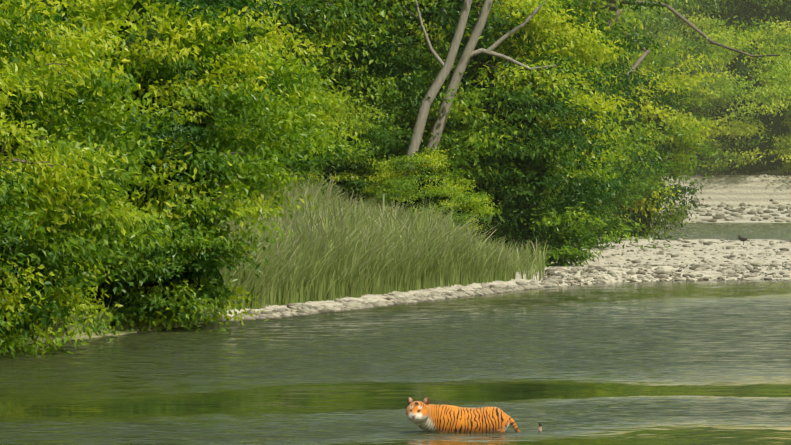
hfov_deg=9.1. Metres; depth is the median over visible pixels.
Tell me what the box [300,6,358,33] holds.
tall tree
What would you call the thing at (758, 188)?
ground
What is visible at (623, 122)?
edge tree
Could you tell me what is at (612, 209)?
edge tree
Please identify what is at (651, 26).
edge tree
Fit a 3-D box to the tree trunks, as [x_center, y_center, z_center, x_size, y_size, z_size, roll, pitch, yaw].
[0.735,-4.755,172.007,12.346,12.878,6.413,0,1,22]
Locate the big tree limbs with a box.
[582,0,790,97]
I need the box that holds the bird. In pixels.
[738,235,749,244]
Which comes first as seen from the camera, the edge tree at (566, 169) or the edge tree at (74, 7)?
the edge tree at (74, 7)
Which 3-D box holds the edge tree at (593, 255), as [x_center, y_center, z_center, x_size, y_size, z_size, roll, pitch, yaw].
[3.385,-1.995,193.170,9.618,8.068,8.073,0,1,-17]
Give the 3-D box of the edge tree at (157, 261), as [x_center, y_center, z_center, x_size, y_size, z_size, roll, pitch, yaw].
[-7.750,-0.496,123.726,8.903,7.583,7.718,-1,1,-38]
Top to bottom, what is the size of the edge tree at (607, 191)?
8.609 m
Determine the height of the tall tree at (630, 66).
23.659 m
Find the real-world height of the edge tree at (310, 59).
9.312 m
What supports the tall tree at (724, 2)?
on the ground at (758, 188)
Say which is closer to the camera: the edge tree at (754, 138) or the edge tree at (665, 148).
the edge tree at (665, 148)
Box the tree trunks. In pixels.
[378,0,607,168]
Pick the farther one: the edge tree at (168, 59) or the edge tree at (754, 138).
the edge tree at (754, 138)
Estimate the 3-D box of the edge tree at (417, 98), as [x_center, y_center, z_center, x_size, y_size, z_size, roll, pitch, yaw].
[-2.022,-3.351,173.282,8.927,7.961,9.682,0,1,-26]
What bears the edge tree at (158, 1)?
on the ground at (758, 188)
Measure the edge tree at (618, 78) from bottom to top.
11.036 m
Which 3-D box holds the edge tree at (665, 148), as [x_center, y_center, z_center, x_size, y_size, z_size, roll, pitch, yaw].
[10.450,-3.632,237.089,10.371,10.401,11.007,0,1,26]
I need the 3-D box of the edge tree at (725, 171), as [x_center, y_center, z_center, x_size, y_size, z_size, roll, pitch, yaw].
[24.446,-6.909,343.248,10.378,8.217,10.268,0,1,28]
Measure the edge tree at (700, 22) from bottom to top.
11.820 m
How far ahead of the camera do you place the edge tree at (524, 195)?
175.64 m
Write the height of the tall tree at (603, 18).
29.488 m
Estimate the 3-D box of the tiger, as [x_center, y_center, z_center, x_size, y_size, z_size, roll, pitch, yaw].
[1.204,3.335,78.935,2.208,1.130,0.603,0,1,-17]
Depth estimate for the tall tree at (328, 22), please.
168.44 m
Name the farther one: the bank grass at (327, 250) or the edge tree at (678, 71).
the edge tree at (678, 71)
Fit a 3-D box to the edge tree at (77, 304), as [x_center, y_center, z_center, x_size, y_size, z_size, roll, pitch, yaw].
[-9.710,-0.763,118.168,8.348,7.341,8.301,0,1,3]
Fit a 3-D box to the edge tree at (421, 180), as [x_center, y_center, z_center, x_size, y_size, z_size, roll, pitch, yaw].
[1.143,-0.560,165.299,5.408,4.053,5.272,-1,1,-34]
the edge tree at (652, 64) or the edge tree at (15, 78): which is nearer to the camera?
the edge tree at (15, 78)
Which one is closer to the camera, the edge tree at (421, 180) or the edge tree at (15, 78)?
the edge tree at (15, 78)
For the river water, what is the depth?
99.94 m
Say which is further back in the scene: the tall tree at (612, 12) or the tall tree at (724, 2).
the tall tree at (724, 2)
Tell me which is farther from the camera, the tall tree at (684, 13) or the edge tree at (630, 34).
the tall tree at (684, 13)
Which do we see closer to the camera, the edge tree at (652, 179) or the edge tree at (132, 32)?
the edge tree at (132, 32)
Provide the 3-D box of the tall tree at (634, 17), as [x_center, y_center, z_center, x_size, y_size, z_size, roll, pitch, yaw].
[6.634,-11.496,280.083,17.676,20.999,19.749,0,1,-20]
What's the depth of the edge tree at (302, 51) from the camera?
159.07 m
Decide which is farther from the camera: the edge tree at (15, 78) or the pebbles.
the pebbles
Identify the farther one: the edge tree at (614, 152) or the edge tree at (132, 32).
the edge tree at (614, 152)
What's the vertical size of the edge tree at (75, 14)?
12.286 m
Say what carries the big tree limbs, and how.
on the ground at (758, 188)
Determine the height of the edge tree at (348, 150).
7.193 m
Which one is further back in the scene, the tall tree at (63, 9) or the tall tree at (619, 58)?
the tall tree at (619, 58)
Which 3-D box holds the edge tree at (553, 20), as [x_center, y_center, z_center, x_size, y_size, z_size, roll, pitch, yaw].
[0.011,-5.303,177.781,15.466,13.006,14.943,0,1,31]
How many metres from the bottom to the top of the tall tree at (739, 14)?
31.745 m
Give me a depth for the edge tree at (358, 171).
166.95 m
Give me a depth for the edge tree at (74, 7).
141.94 m
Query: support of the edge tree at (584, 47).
on the ground at (758, 188)
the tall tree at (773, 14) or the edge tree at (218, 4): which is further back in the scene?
the tall tree at (773, 14)
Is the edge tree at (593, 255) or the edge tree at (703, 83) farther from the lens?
the edge tree at (703, 83)
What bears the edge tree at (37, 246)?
on the ground at (758, 188)
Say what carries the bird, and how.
on the pebbles
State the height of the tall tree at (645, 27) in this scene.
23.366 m
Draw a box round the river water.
[0,223,790,444]
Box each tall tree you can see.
[11,0,253,60]
[257,0,439,121]
[274,0,396,62]
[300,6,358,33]
[309,0,587,121]
[553,1,635,56]
[555,0,657,98]
[566,0,635,69]
[567,0,670,47]
[590,0,651,42]
[609,1,678,78]
[622,0,710,64]
[636,0,726,31]
[643,0,790,173]
[645,0,764,172]
[656,0,790,173]
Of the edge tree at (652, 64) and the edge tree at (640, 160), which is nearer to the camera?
the edge tree at (640, 160)
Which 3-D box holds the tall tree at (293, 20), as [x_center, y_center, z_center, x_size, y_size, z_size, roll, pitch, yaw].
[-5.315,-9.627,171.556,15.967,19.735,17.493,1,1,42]
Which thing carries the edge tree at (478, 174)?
on the ground at (758, 188)
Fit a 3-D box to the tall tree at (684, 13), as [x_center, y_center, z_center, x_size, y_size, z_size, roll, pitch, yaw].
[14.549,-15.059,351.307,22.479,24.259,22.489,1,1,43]
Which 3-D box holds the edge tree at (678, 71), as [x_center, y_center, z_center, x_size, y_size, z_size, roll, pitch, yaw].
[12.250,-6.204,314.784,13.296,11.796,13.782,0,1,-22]
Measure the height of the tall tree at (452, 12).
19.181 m
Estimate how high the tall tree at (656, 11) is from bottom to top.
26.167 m
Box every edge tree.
[0,0,181,355]
[0,2,138,358]
[0,161,62,350]
[14,0,144,309]
[22,62,173,326]
[48,66,255,336]
[62,0,351,332]
[66,0,125,33]
[67,0,133,47]
[67,0,230,78]
[127,0,347,211]
[194,0,370,184]
[248,34,391,206]
[261,17,337,94]
[268,15,346,103]
[289,90,420,210]
[301,0,604,187]
[302,0,539,252]
[305,14,501,212]
[360,145,499,252]
[411,35,649,266]
[475,0,679,211]
[484,29,588,245]
[538,125,593,237]
[542,85,646,259]
[547,13,668,216]
[551,22,693,248]
[556,69,625,246]
[560,125,601,257]
[567,14,655,239]
[573,0,730,239]
[581,158,634,222]
[595,49,727,239]
[603,4,673,127]
[603,126,683,226]
[624,0,694,61]
[638,27,748,174]
[643,54,689,176]
[651,13,738,174]
[657,17,790,177]
[705,115,790,174]
[765,105,790,173]
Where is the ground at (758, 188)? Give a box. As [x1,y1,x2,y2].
[21,167,790,344]
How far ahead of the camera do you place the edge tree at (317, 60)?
169.40 m
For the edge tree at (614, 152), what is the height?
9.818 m
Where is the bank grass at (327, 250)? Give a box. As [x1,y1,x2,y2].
[3,164,601,337]
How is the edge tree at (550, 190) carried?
on the ground at (758, 188)
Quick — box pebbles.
[196,199,790,322]
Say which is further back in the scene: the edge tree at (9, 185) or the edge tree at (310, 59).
the edge tree at (310, 59)
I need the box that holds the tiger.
[406,397,541,431]
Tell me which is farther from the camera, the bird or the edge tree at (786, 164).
the edge tree at (786, 164)
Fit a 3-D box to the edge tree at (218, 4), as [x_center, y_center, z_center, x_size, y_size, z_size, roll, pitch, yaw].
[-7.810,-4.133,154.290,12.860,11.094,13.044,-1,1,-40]

